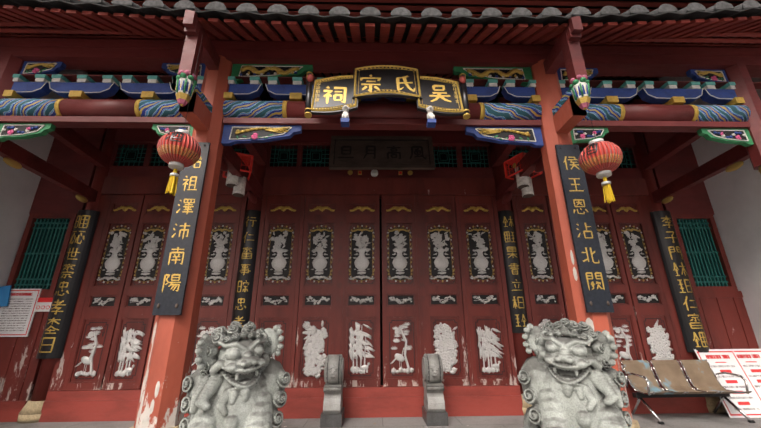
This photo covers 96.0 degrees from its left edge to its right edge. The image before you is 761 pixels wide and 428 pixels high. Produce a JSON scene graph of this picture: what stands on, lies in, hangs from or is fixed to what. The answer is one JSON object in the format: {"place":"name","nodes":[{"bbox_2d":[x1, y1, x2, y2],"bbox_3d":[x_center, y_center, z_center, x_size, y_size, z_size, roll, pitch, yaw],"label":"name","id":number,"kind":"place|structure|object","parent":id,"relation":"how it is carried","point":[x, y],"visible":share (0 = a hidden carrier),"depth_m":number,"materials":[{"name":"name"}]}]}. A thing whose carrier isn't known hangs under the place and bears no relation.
{"place":"outdoors","nodes":[
{"label":"outdoors","id":0,"kind":"place"},
{"bbox_2d":[0,413,760,427],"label":"ground","id":1,"kind":"structure","parent":0,"point":[693,420],"depth_m":5.32,"materials":[{"name":"grey stone"}]},
{"bbox_2d":[182,323,286,427],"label":"lion","id":2,"kind":"object","parent":1,"relation":"on","point":[239,387],"visible":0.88,"depth_m":2.60},
{"bbox_2d":[179,321,290,427],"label":"lion mane curls","id":3,"kind":"object","parent":2,"relation":"attached to","point":[205,370],"visible":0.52,"depth_m":2.71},
{"bbox_2d":[320,354,343,427],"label":"drum stone","id":4,"kind":"object","parent":1,"relation":"on","point":[332,415],"visible":1,"depth_m":5.31,"materials":[{"name":"stone"}]},
{"bbox_2d":[0,72,758,422],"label":"facade wall","id":5,"kind":"structure","parent":1,"relation":"on","point":[32,386],"depth_m":6.70,"materials":[{"name":"red wood"}]},
{"bbox_2d":[62,195,144,389],"bbox_3d":[-5.029,1.288,6.305,0.626,3.510,0.073,0,-18,-1],"label":"door leaf","id":6,"kind":"object","parent":5,"relation":"attached to","point":[88,360],"visible":1,"depth_m":6.23,"materials":[{"name":"red paint"}]},
{"bbox_2d":[101,195,174,389],"bbox_3d":[-4.380,1.288,6.321,0.626,3.510,0.073,0,-18,-1],"label":"door leaf","id":7,"kind":"object","parent":5,"relation":"attached to","point":[126,364],"visible":1,"depth_m":6.23,"materials":[{"name":"red paint"}]},
{"bbox_2d":[141,315,155,387],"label":"door leaf","id":8,"kind":"object","parent":5,"relation":"attached to","point":[149,347],"depth_m":5.97,"materials":[{"name":"red paint"}]},
{"bbox_2d":[190,195,242,374],"bbox_3d":[-3.080,1.290,6.354,0.626,3.510,0.073,0,-18,-1],"label":"door leaf","id":9,"kind":"object","parent":5,"relation":"attached to","point":[214,304],"visible":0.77,"depth_m":6.44,"materials":[{"name":"red paint"}]},
{"bbox_2d":[254,195,301,387],"bbox_3d":[-1.925,1.291,6.383,0.686,3.510,0.073,0,-18,-1],"label":"door leaf","id":10,"kind":"object","parent":5,"relation":"attached to","point":[276,286],"visible":0.77,"depth_m":6.46,"materials":[{"name":"red paint"}]},
{"bbox_2d":[293,195,338,387],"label":"door leaf","id":11,"kind":"object","parent":5,"relation":"attached to","point":[315,331],"visible":1,"depth_m":6.34,"materials":[{"name":"red paint"}]},
{"bbox_2d":[342,195,379,386],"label":"door leaf","id":12,"kind":"object","parent":5,"relation":"attached to","point":[361,331],"visible":1,"depth_m":6.35,"materials":[{"name":"red paint"}]},
{"bbox_2d":[36,142,709,358],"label":"couplet boards","id":13,"kind":"object","parent":5,"relation":"attached to","point":[172,282],"visible":0.94,"depth_m":5.96,"materials":[{"name":"black wood"}]},
{"bbox_2d":[0,0,760,78],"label":"roof eave","id":14,"kind":"object","parent":5,"relation":"attached to","point":[700,23],"visible":0.62,"depth_m":4.75,"materials":[{"name":"brown wood"}]},
{"bbox_2d":[348,170,412,176],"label":"door studs","id":15,"kind":"object","parent":5,"relation":"attached to","point":[374,173],"depth_m":7.07,"materials":[{"name":"white"}]},
{"bbox_2d":[329,136,434,169],"bbox_3d":[0.029,-1.243,6.925,2.080,0.800,0.075,0,-28,-1],"label":"plaque","id":16,"kind":"object","parent":5,"relation":"attached to","point":[381,152],"visible":1,"depth_m":6.91,"materials":[{"name":"brown wood"}]},
{"bbox_2d":[381,195,421,386],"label":"door leaf","id":17,"kind":"object","parent":5,"relation":"attached to","point":[401,336],"visible":1,"depth_m":6.37,"materials":[{"name":"red paint"}]},
{"bbox_2d":[422,196,468,385],"bbox_3d":[1.174,1.294,6.462,0.686,3.510,0.073,0,-18,-1],"label":"door leaf","id":18,"kind":"object","parent":5,"relation":"attached to","point":[446,332],"visible":1,"depth_m":6.41,"materials":[{"name":"red paint"}]},
{"bbox_2d":[458,196,513,384],"bbox_3d":[1.943,1.295,6.481,0.686,3.510,0.073,0,-18,-1],"label":"door leaf","id":19,"kind":"object","parent":5,"relation":"attached to","point":[490,355],"visible":1,"depth_m":6.41,"materials":[{"name":"red paint"}]},
{"bbox_2d":[515,196,565,336],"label":"door leaf","id":20,"kind":"object","parent":5,"relation":"attached to","point":[544,286],"visible":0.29,"depth_m":6.62,"materials":[{"name":"red paint"}]},
{"bbox_2d":[546,196,568,318],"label":"door leaf","id":21,"kind":"object","parent":5,"relation":"attached to","point":[556,251],"depth_m":6.68,"materials":[{"name":"red paint"}]},
{"bbox_2d":[590,196,645,383],"bbox_3d":[4.398,1.298,6.543,0.626,3.510,0.073,0,-18,-1],"label":"door leaf","id":22,"kind":"object","parent":5,"relation":"attached to","point":[626,331],"visible":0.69,"depth_m":6.49,"materials":[{"name":"red paint"}]},
{"bbox_2d":[609,196,684,382],"bbox_3d":[5.047,1.299,6.560,0.626,3.510,0.073,0,-18,-1],"label":"door leaf","id":23,"kind":"object","parent":5,"relation":"attached to","point":[655,328],"visible":0.92,"depth_m":6.55,"materials":[{"name":"red paint"}]},
{"bbox_2d":[0,10,760,427],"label":"frame","id":24,"kind":"object","parent":1,"relation":"on","point":[556,90],"visible":0.92,"depth_m":4.95,"materials":[{"name":"wood"}]},
{"bbox_2d":[157,35,202,195],"bbox_3d":[-2.257,-1.242,4.014,0.430,2.180,0.434,4,-19,-13],"label":"red lantern","id":25,"kind":"object","parent":24,"relation":"attached to","point":[179,149],"visible":1,"depth_m":3.71,"materials":[{"name":"red fabric"}]},
{"bbox_2d":[222,146,253,196],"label":"hanging lantern","id":26,"kind":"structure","parent":24,"relation":"attached to","point":[237,184],"depth_m":5.82,"materials":[{"name":"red metal"}]},
{"bbox_2d":[304,65,469,127],"bbox_3d":[0.087,-1.647,4.668,2.226,1.401,0.370,0,-31,-1],"label":"name plaque","id":27,"kind":"object","parent":24,"relation":"attached to","point":[432,96],"visible":1,"depth_m":4.56,"materials":[{"name":"black paint"}]},
{"bbox_2d":[503,146,542,197],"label":"hanging lantern","id":28,"kind":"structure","parent":24,"relation":"attached to","point":[524,185],"depth_m":5.95,"materials":[{"name":"red metal"}]},
{"bbox_2d":[579,103,622,203],"bbox_3d":[2.519,-1.198,4.123,0.434,2.260,0.430,11,-21,-30],"label":"red lantern","id":29,"kind":"object","parent":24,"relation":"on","point":[600,158],"visible":1,"depth_m":3.80,"materials":[{"name":"red fabric"}]},
{"bbox_2d":[0,70,760,348],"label":"gable walls","id":30,"kind":"structure","parent":1,"relation":"on","point":[735,198],"depth_m":6.49,"materials":[{"name":"paint"}]},
{"bbox_2d":[0,285,760,417],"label":"notice boards","id":31,"kind":"object","parent":1,"relation":"on","point":[19,308],"visible":0.98,"depth_m":5.99,"materials":[{"name":"white paper"}]},
{"bbox_2d":[422,353,448,425],"bbox_3d":[0.851,2.784,5.530,0.320,0.998,0.530,0,-18,-1],"label":"drum stone","id":32,"kind":"object","parent":1,"relation":"on","point":[434,413],"visible":1,"depth_m":5.36,"materials":[{"name":"stone"}]},
{"bbox_2d":[521,320,629,427],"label":"lion","id":33,"kind":"object","parent":1,"relation":"on","point":[571,385],"visible":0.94,"depth_m":2.67},
{"bbox_2d":[517,318,631,427],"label":"lion mane curls","id":34,"kind":"object","parent":33,"relation":"attached to","point":[626,415],"visible":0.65,"depth_m":2.79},
{"bbox_2d":[620,359,754,424],"bbox_3d":[4.912,2.848,5.540,1.594,0.863,0.701,0,-18,-1],"label":"bench","id":35,"kind":"object","parent":1,"relation":"on","point":[640,377],"visible":0.98,"depth_m":5.72,"materials":[{"name":"brown metal"}]}
]}

